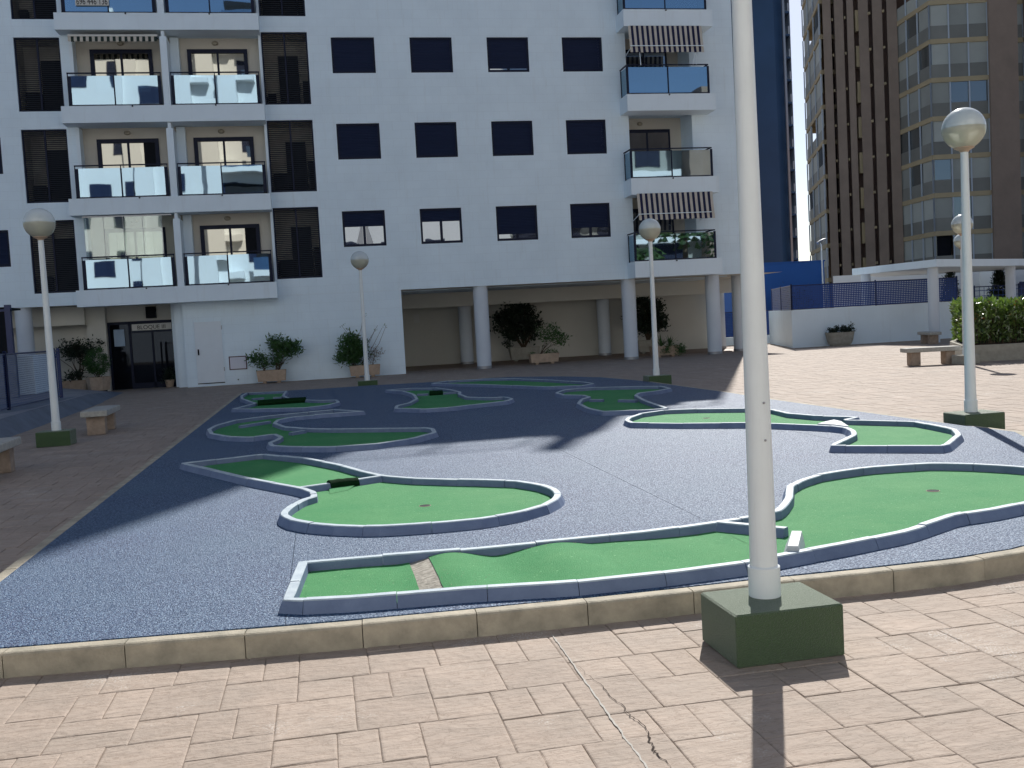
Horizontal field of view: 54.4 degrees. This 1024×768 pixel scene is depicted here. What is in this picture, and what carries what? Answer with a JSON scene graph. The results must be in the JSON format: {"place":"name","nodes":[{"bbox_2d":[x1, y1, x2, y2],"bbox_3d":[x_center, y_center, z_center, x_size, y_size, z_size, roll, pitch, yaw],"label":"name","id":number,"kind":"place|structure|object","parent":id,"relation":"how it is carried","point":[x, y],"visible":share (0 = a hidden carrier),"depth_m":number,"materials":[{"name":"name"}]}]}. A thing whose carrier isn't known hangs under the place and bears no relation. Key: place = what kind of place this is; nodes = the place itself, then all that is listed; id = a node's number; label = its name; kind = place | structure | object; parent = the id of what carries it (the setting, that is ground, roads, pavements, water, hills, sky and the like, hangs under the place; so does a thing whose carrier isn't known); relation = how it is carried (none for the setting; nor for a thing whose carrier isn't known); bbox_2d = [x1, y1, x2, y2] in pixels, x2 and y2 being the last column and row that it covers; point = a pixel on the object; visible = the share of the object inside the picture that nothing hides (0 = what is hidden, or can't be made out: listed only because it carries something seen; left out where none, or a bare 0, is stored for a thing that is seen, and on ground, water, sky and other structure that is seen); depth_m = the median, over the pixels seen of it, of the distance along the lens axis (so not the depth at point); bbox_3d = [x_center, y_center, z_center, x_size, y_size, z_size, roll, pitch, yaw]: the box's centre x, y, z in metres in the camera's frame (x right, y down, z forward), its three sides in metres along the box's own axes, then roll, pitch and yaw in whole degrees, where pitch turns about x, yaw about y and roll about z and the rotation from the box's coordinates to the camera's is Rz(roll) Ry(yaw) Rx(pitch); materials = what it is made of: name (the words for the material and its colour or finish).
{"place":"outdoors","nodes":[
{"label":"outdoors","id":0,"kind":"place"},
{"bbox_2d":[0,305,20,398],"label":"glazed booth","id":1,"kind":"object","parent":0,"point":[7,345],"visible":0.73,"depth_m":27.85,"materials":[{"name":"blue metal"}]},
{"bbox_2d":[17,354,48,394],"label":"white wall","id":2,"kind":"structure","parent":0,"point":[33,372],"depth_m":29.39,"materials":[{"name":"paint"}]},
{"bbox_2d":[0,338,1023,767],"bbox_3d":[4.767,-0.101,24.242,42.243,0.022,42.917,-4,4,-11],"label":"plaza paving","id":3,"kind":"structure","parent":0,"point":[934,652],"depth_m":4.56,"materials":[{"name":"beige stone"}]},
{"bbox_2d":[0,436,20,472],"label":"bench","id":4,"kind":"object","parent":3,"relation":"on","point":[7,459],"visible":1,"depth_m":13.37,"materials":[{"name":"stone"}]},
{"bbox_2d":[23,208,76,447],"bbox_3d":[-7.784,-0.948,16.695,0.540,3.970,0.515,-4,4,-11],"label":"globe lamp","id":5,"kind":"object","parent":3,"relation":"on","point":[39,224],"visible":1,"depth_m":16.60,"materials":[{"name":"white paint"}]},
{"bbox_2d":[0,388,122,437],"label":"terrace","id":6,"kind":"structure","parent":3,"relation":"on","point":[19,419],"depth_m":23.83,"materials":[{"name":"grey concrete"}]},
{"bbox_2d":[0,348,62,410],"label":"fence","id":7,"kind":"object","parent":6,"relation":"on","point":[5,367],"visible":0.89,"depth_m":23.50,"materials":[{"name":"blue metal"}]},
{"bbox_2d":[53,348,58,397],"bbox_3d":[-12.225,-0.300,26.638,0.090,1.330,0.090,-4,4,-11],"label":"fence post","id":8,"kind":"object","parent":6,"relation":"on","point":[56,372],"visible":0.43,"depth_m":26.62,"materials":[{"name":"blue metal"}]},
{"bbox_2d":[81,347,111,390],"bbox_3d":[-14.109,-0.511,33.861,0.938,1.583,0.932,-2,4,21],"label":"potted plant","id":9,"kind":"object","parent":6,"relation":"on","point":[99,383],"visible":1,"depth_m":33.68,"materials":[{"name":"green plant"}]},
{"bbox_2d":[55,334,105,389],"bbox_3d":[-15.241,-0.703,34.835,1.940,2.048,1.289,-2,4,15],"label":"potted plant","id":10,"kind":"object","parent":3,"relation":"on","point":[74,350],"visible":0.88,"depth_m":34.62,"materials":[{"name":"green plant"}]},
{"bbox_2d":[80,405,119,434],"bbox_3d":[-7.784,0.682,18.878,0.460,0.450,1.500,-4,4,-13],"label":"bench","id":11,"kind":"object","parent":3,"relation":"on","point":[100,420],"visible":1,"depth_m":18.31,"materials":[{"name":"stone"}]},
{"bbox_2d":[159,366,175,386],"bbox_3d":[-12.222,-0.275,35.550,0.747,0.762,0.618,-5,4,-30],"label":"potted plant","id":12,"kind":"object","parent":3,"relation":"on","point":[169,383],"visible":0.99,"depth_m":35.49,"materials":[{"name":"green plant"}]},
{"bbox_2d":[244,332,304,383],"bbox_3d":[-8.207,-0.941,34.593,2.151,1.789,1.067,-4,4,-11],"label":"potted plant","id":13,"kind":"object","parent":3,"relation":"on","point":[264,376],"visible":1,"depth_m":34.44,"materials":[{"name":"green plant"}]},
{"bbox_2d":[332,315,386,377],"bbox_3d":[-5.354,-1.354,34.965,2.010,2.256,1.042,-4,4,-11],"label":"potted plant","id":14,"kind":"object","parent":3,"relation":"on","point":[353,350],"visible":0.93,"depth_m":34.88,"materials":[{"name":"green plant"}]},
{"bbox_2d":[351,251,377,385],"bbox_3d":[-4.141,-1.772,27.757,0.540,3.850,0.515,-4,4,-11],"label":"globe lamp","id":15,"kind":"object","parent":3,"relation":"on","point":[359,260],"visible":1,"depth_m":27.67,"materials":[{"name":"white metal"}]},
{"bbox_2d":[0,0,776,390],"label":"apartment building","id":16,"kind":"structure","parent":3,"relation":"on","point":[218,190],"depth_m":35.48,"materials":[{"name":"white paint"}]},
{"bbox_2d":[0,141,2,173],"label":"window","id":17,"kind":"structure","parent":16,"relation":"in","point":[1,166],"depth_m":33.10,"materials":[{"name":"blue metal"}]},
{"bbox_2d":[0,230,10,266],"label":"window","id":18,"kind":"structure","parent":16,"relation":"in","point":[5,261],"depth_m":33.28,"materials":[{"name":"blue glass"}]},
{"bbox_2d":[75,0,108,5],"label":"phone sign","id":19,"kind":"object","parent":16,"relation":"attached to","point":[91,2],"visible":1,"depth_m":32.69,"materials":[{"name":"grey"}]},
{"bbox_2d":[89,49,153,75],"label":"balcony door","id":20,"kind":"structure","parent":16,"relation":"in","point":[101,60],"depth_m":34.05,"materials":[{"name":"beige glass"}]},
{"bbox_2d":[96,138,160,167],"bbox_3d":[-13.149,-7.351,34.275,2.020,2.140,0.080,-4,4,-11],"label":"balcony door","id":21,"kind":"structure","parent":16,"relation":"in","point":[109,151],"depth_m":34.24,"materials":[{"name":"beige glass"}]},
{"bbox_2d":[103,227,168,288],"bbox_3d":[-12.985,-4.331,34.462,2.020,2.120,0.080,-4,4,-11],"label":"balcony door","id":22,"kind":"structure","parent":16,"relation":"in","point":[153,240],"depth_m":34.43,"materials":[{"name":"white glass"}]},
{"bbox_2d":[107,319,175,389],"bbox_3d":[-13.243,-1.057,35.785,2.300,2.420,0.100,-4,4,-11],"label":"entrance door","id":23,"kind":"structure","parent":16,"relation":"in","point":[139,351],"depth_m":35.77,"materials":[{"name":"black glass"}]},
{"bbox_2d":[193,320,225,383],"bbox_3d":[-10.516,-1.102,34.594,0.970,2.180,0.059,-4,4,-11],"label":"service door","id":24,"kind":"structure","parent":16,"relation":"in","point":[208,339],"depth_m":34.61,"materials":[{"name":"white metal"}]},
{"bbox_2d":[187,49,248,74],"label":"balcony door","id":25,"kind":"structure","parent":16,"relation":"in","point":[199,60],"depth_m":34.64,"materials":[{"name":"beige metal"}]},
{"bbox_2d":[193,137,254,165],"bbox_3d":[-10.031,-7.557,34.866,2.020,2.140,0.080,-4,4,-11],"label":"balcony door","id":26,"kind":"structure","parent":16,"relation":"in","point":[206,149],"depth_m":34.83,"materials":[{"name":"beige glass"}]},
{"bbox_2d":[200,224,260,284],"bbox_3d":[-9.867,-4.537,35.053,2.020,2.120,0.080,-4,4,-11],"label":"balcony door","id":27,"kind":"structure","parent":16,"relation":"in","point":[238,237],"depth_m":35.02,"materials":[{"name":"beige glass"}]},
{"bbox_2d":[331,38,375,72],"bbox_3d":[-5.597,-11.577,35.116,1.504,1.234,0.080,-4,4,-11],"label":"window","id":28,"kind":"structure","parent":16,"relation":"in","point":[345,53],"depth_m":35.10,"materials":[{"name":"blue metal"}]},
{"bbox_2d":[336,123,380,159],"bbox_3d":[-5.434,-8.592,35.301,1.504,1.244,0.080,-4,4,-11],"label":"window","id":29,"kind":"structure","parent":16,"relation":"in","point":[354,147],"depth_m":35.29,"materials":[{"name":"glass"}]},
{"bbox_2d":[342,210,386,246],"bbox_3d":[-5.268,-5.537,35.490,1.504,1.254,0.080,-4,4,-11],"label":"window","id":30,"kind":"structure","parent":16,"relation":"in","point":[355,233],"depth_m":35.48,"materials":[{"name":"blue metal"}]},
{"bbox_2d":[409,38,452,72],"bbox_3d":[-2.891,-11.756,35.628,1.504,1.234,0.080,-4,4,-11],"label":"window","id":31,"kind":"structure","parent":16,"relation":"in","point":[429,51],"depth_m":35.62,"materials":[{"name":"blue metal"}]},
{"bbox_2d":[414,122,457,157],"bbox_3d":[-2.728,-8.771,35.814,1.504,1.244,0.080,-4,4,-11],"label":"window","id":32,"kind":"structure","parent":16,"relation":"in","point":[436,137],"depth_m":35.80,"materials":[{"name":"blue metal"}]},
{"bbox_2d":[420,208,462,243],"bbox_3d":[-2.562,-5.716,36.003,1.504,1.254,0.080,-4,4,-11],"label":"window","id":33,"kind":"structure","parent":16,"relation":"in","point":[448,228],"depth_m":36.00,"materials":[{"name":"white glass"}]},
{"bbox_2d":[486,38,528,71],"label":"window","id":34,"kind":"structure","parent":16,"relation":"in","point":[503,54],"depth_m":36.14,"materials":[{"name":"glass"}]},
{"bbox_2d":[491,121,533,155],"bbox_3d":[0.007,-8.952,36.332,1.524,1.244,0.080,-4,4,-11],"label":"window","id":35,"kind":"structure","parent":16,"relation":"in","point":[516,146],"depth_m":36.32,"materials":[{"name":"blue metal"}]},
{"bbox_2d":[496,205,537,240],"bbox_3d":[0.173,-5.897,36.521,1.524,1.254,0.080,-4,4,-11],"label":"window","id":36,"kind":"structure","parent":16,"relation":"in","point":[521,220],"depth_m":36.52,"materials":[{"name":"blue metal"}]},
{"bbox_2d":[562,38,602,71],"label":"window","id":37,"kind":"structure","parent":16,"relation":"in","point":[591,60],"depth_m":36.65,"materials":[{"name":"blue metal"}]},
{"bbox_2d":[566,120,606,153],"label":"window","id":38,"kind":"structure","parent":16,"relation":"in","point":[581,140],"depth_m":36.84,"materials":[{"name":"blue metal"}]},
{"bbox_2d":[570,203,610,237],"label":"window","id":39,"kind":"structure","parent":16,"relation":"in","point":[596,216],"depth_m":37.03,"materials":[{"name":"blue metal"}]},
{"bbox_2d":[625,50,666,66],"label":"balcony door","id":40,"kind":"structure","parent":16,"relation":"in","point":[646,57],"depth_m":38.20,"materials":[{"name":"black glass"}]},
{"bbox_2d":[629,129,670,176],"bbox_3d":[5.235,-8.746,38.449,1.880,2.130,0.085,-4,4,-11],"label":"balcony door","id":41,"kind":"structure","parent":16,"relation":"in","point":[645,138],"depth_m":38.39,"materials":[{"name":"black glass"}]},
{"bbox_2d":[633,209,673,259],"bbox_3d":[5.398,-5.736,38.636,1.880,2.130,0.085,-4,4,-11],"label":"balcony door","id":42,"kind":"structure","parent":16,"relation":"in","point":[666,225],"depth_m":38.65,"materials":[{"name":"black glass"}]},
{"bbox_2d":[0,376,1023,678],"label":"minigolf platform","id":43,"kind":"structure","parent":3,"relation":"on","point":[160,558],"depth_m":7.36,"materials":[{"name":"blue stone"}]},
{"bbox_2d":[231,391,340,411],"bbox_3d":[-5.171,0.332,22.764,2.407,0.145,6.766,-4,4,-11],"label":"minigolf hole","id":44,"kind":"object","parent":43,"relation":"on","point":[278,401],"visible":1,"depth_m":21.52,"materials":[{"name":"green carpet"}]},
{"bbox_2d":[206,409,438,452],"bbox_3d":[-3.172,0.702,15.462,2.908,0.074,6.277,-5,4,-22],"label":"minigolf hole","id":45,"kind":"object","parent":43,"relation":"on","point":[297,439],"visible":1,"depth_m":14.56,"materials":[{"name":"green carpet"}]},
{"bbox_2d":[180,454,564,536],"bbox_3d":[-1.655,0.967,9.874,2.340,0.123,5.724,-5,4,-31],"label":"minigolf hole","id":46,"kind":"object","parent":43,"relation":"on","point":[340,500],"visible":1,"depth_m":8.80,"materials":[{"name":"carpet"}]},
{"bbox_2d":[385,388,514,412],"bbox_3d":[-1.505,0.269,20.932,2.349,0.140,6.470,-4,4,-11],"label":"minigolf hole","id":47,"kind":"object","parent":43,"relation":"on","point":[426,400],"visible":1,"depth_m":19.61,"materials":[{"name":"green carpet"}]},
{"bbox_2d":[430,378,595,389],"bbox_3d":[0.170,-0.020,24.174,1.911,0.073,5.785,-6,4,-37],"label":"minigolf hole","id":48,"kind":"object","parent":43,"relation":"on","point":[535,384],"visible":0.98,"depth_m":24.14,"materials":[{"name":"green carpet"}]},
{"bbox_2d":[554,386,672,415],"bbox_3d":[2.128,0.250,18.093,2.260,0.074,5.641,-3,4,-5],"label":"minigolf hole","id":49,"kind":"object","parent":43,"relation":"on","point":[613,401],"visible":0.99,"depth_m":18.17,"materials":[{"name":"green carpet"}]},
{"bbox_2d":[279,462,1023,614],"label":"minigolf hole","id":50,"kind":"object","parent":43,"relation":"on","point":[824,516],"visible":0.98,"depth_m":6.35,"materials":[{"name":"carpet"}]},
{"bbox_2d":[623,408,963,452],"bbox_3d":[3.402,0.519,12.540,2.315,0.085,5.620,-5,4,-27],"label":"minigolf hole","id":51,"kind":"object","parent":43,"relation":"on","point":[874,436],"visible":0.94,"depth_m":12.12,"materials":[{"name":"carpet"}]},
{"bbox_2d":[489,302,543,360],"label":"potted plant","id":52,"kind":"object","parent":3,"relation":"on","point":[515,321],"visible":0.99,"depth_m":41.55,"materials":[{"name":"green plant"}]},
{"bbox_2d":[528,322,571,364],"bbox_3d":[1.449,-1.588,37.940,1.757,1.616,0.955,-4,4,-11],"label":"potted plant","id":53,"kind":"object","parent":3,"relation":"on","point":[549,357],"visible":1,"depth_m":37.82,"materials":[{"name":"green plant"}]},
{"bbox_2d":[620,296,670,353],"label":"potted plant","id":54,"kind":"object","parent":3,"relation":"on","point":[644,324],"visible":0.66,"depth_m":42.45,"materials":[{"name":"green plant"}]},
{"bbox_2d":[639,218,671,383],"bbox_3d":[3.248,-1.874,22.905,0.540,3.850,0.515,-4,4,-11],"label":"globe lamp","id":55,"kind":"object","parent":3,"relation":"on","point":[649,230],"visible":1,"depth_m":22.81,"materials":[{"name":"white paint"},{"name":"dark green painted concrete"},{"name":"glass"}]},
{"bbox_2d":[649,335,687,356],"bbox_3d":[6.025,-1.487,38.249,1.505,0.960,0.809,-4,4,-11],"label":"potted plant","id":56,"kind":"object","parent":3,"relation":"on","point":[671,349],"visible":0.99,"depth_m":38.24,"materials":[{"name":"green plant"}]},
{"bbox_2d":[726,335,769,345],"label":"back wall","id":57,"kind":"structure","parent":3,"relation":"on","point":[729,341],"depth_m":46.96,"materials":[{"name":"white paint"}]},
{"bbox_2d":[725,310,776,336],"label":"fence","id":58,"kind":"object","parent":57,"relation":"on","point":[730,322],"visible":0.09,"depth_m":47.02,"materials":[{"name":"blue metal"}]},
{"bbox_2d":[701,0,844,667],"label":"globe lamp","id":59,"kind":"object","parent":3,"relation":"on","point":[765,617],"visible":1,"depth_m":4.73,"materials":[{"name":"white paint"},{"name":"dark green painted concrete"},{"name":"glass"}]},
{"bbox_2d":[816,238,825,298],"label":"street lamp","id":60,"kind":"object","parent":3,"relation":"on","point":[821,240],"visible":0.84,"depth_m":63.54,"materials":[{"name":"white metal"}]},
{"bbox_2d":[825,323,856,345],"bbox_3d":[13.211,-2.017,39.918,1.339,0.951,0.556,-4,4,-11],"label":"potted plant","id":61,"kind":"object","parent":3,"relation":"on","point":[844,336],"visible":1,"depth_m":39.73,"materials":[{"name":"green plant"}]},
{"bbox_2d":[769,301,953,347],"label":"boundary wall","id":62,"kind":"structure","parent":3,"relation":"on","point":[873,324],"depth_m":40.70,"materials":[{"name":"white paint"}]},
{"bbox_2d":[771,276,957,310],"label":"fence","id":63,"kind":"object","parent":62,"relation":"on","point":[875,284],"visible":0.94,"depth_m":40.73,"materials":[{"name":"blue metal"}]},
{"bbox_2d":[833,269,1023,307],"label":"white outbuilding","id":64,"kind":"structure","parent":3,"relation":"on","point":[983,278],"depth_m":50.56,"materials":[{"name":"white paint"}]},
{"bbox_2d":[1019,282,1023,297],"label":"window","id":65,"kind":"structure","parent":64,"relation":"in","point":[1019,282],"depth_m":50.57,"materials":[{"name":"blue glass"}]},
{"bbox_2d":[917,331,941,343],"bbox_3d":[15.588,-1.725,37.179,0.450,0.450,1.300,-3,4,4],"label":"bench","id":66,"kind":"object","parent":3,"relation":"on","point":[929,337],"visible":1,"depth_m":36.71,"materials":[{"name":"stone"}]},
{"bbox_2d":[900,345,961,365],"bbox_3d":[10.600,-0.711,25.206,1.350,0.450,0.500,-3,4,2],"label":"bench","id":67,"kind":"object","parent":3,"relation":"on","point":[914,355],"visible":0.98,"depth_m":25.02,"materials":[{"name":"stone"}]},
{"bbox_2d":[852,259,1023,341],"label":"pergola","id":68,"kind":"object","parent":3,"relation":"on","point":[933,269],"visible":0.56,"depth_m":39.99,"materials":[{"name":"white paint"}]},
{"bbox_2d":[974,283,1023,299],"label":"railing","id":69,"kind":"object","parent":68,"relation":"attached to","point":[1018,288],"visible":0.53,"depth_m":45.31,"materials":[{"name":"blue metal"}]},
{"bbox_2d":[941,272,960,301],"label":"cypress","id":70,"kind":"object","parent":3,"relation":"on","point":[950,274],"visible":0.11,"depth_m":45.56,"materials":[{"name":"green plant"}]},
{"bbox_2d":[953,235,961,295],"bbox_3d":[15.595,-3.262,34.450,0.501,3.850,0.501,-4,4,-11],"label":"globe lamp","id":71,"kind":"object","parent":3,"relation":"on","point":[957,241],"visible":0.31,"depth_m":34.27,"materials":[{"name":"white metal"}]},
{"bbox_2d":[951,214,979,364],"bbox_3d":[11.174,-2.336,24.621,0.501,3.700,0.501,-4,4,-11],"label":"globe lamp","id":72,"kind":"object","parent":3,"relation":"on","point":[956,227],"visible":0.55,"depth_m":24.55,"materials":[{"name":"white metal"}]},
{"bbox_2d":[941,107,1004,428],"bbox_3d":[5.542,-1.369,12.105,0.540,3.930,0.515,-4,4,-11],"label":"globe lamp","id":73,"kind":"object","parent":3,"relation":"on","point":[963,130],"visible":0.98,"depth_m":12.03,"materials":[{"name":"white paint"},{"name":"glass"},{"name":"concrete"}]},
{"bbox_2d":[950,339,1023,361],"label":"raised bed","id":74,"kind":"object","parent":3,"relation":"on","point":[1000,351],"visible":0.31,"depth_m":25.34,"materials":[{"name":"grey concrete"}]},
{"bbox_2d":[949,294,1023,343],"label":"hedge","id":75,"kind":"object","parent":74,"relation":"on","point":[1001,320],"visible":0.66,"depth_m":25.47,"materials":[{"name":"green plant"}]},
{"bbox_2d":[731,0,798,262],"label":"navy tower","id":76,"kind":"structure","parent":0,"point":[773,65],"depth_m":132.24,"materials":[{"name":"blue metal"}]},
{"bbox_2d":[724,260,825,335],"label":"blue building","id":77,"kind":"structure","parent":0,"point":[798,273],"depth_m":64.25,"materials":[{"name":"blue paint"}]},
{"bbox_2d":[776,281,818,309],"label":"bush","id":78,"kind":"object","parent":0,"point":[796,300],"visible":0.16,"depth_m":63.26,"materials":[{"name":"green plant"}]},
{"bbox_2d":[789,0,815,260],"label":"sky","id":79,"kind":"structure","parent":0,"point":[804,253],"materials":[{"name":"white"}]},
{"bbox_2d":[801,0,1023,305],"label":"brown tower","id":80,"kind":"structure","parent":0,"point":[891,85],"depth_m":80.07,"materials":[{"name":"brick"}]},
{"bbox_2d":[985,270,1005,299],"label":"cypress","id":81,"kind":"object","parent":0,"point":[998,275],"visible":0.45,"depth_m":46.88,"materials":[{"name":"green plant"}]}
]}

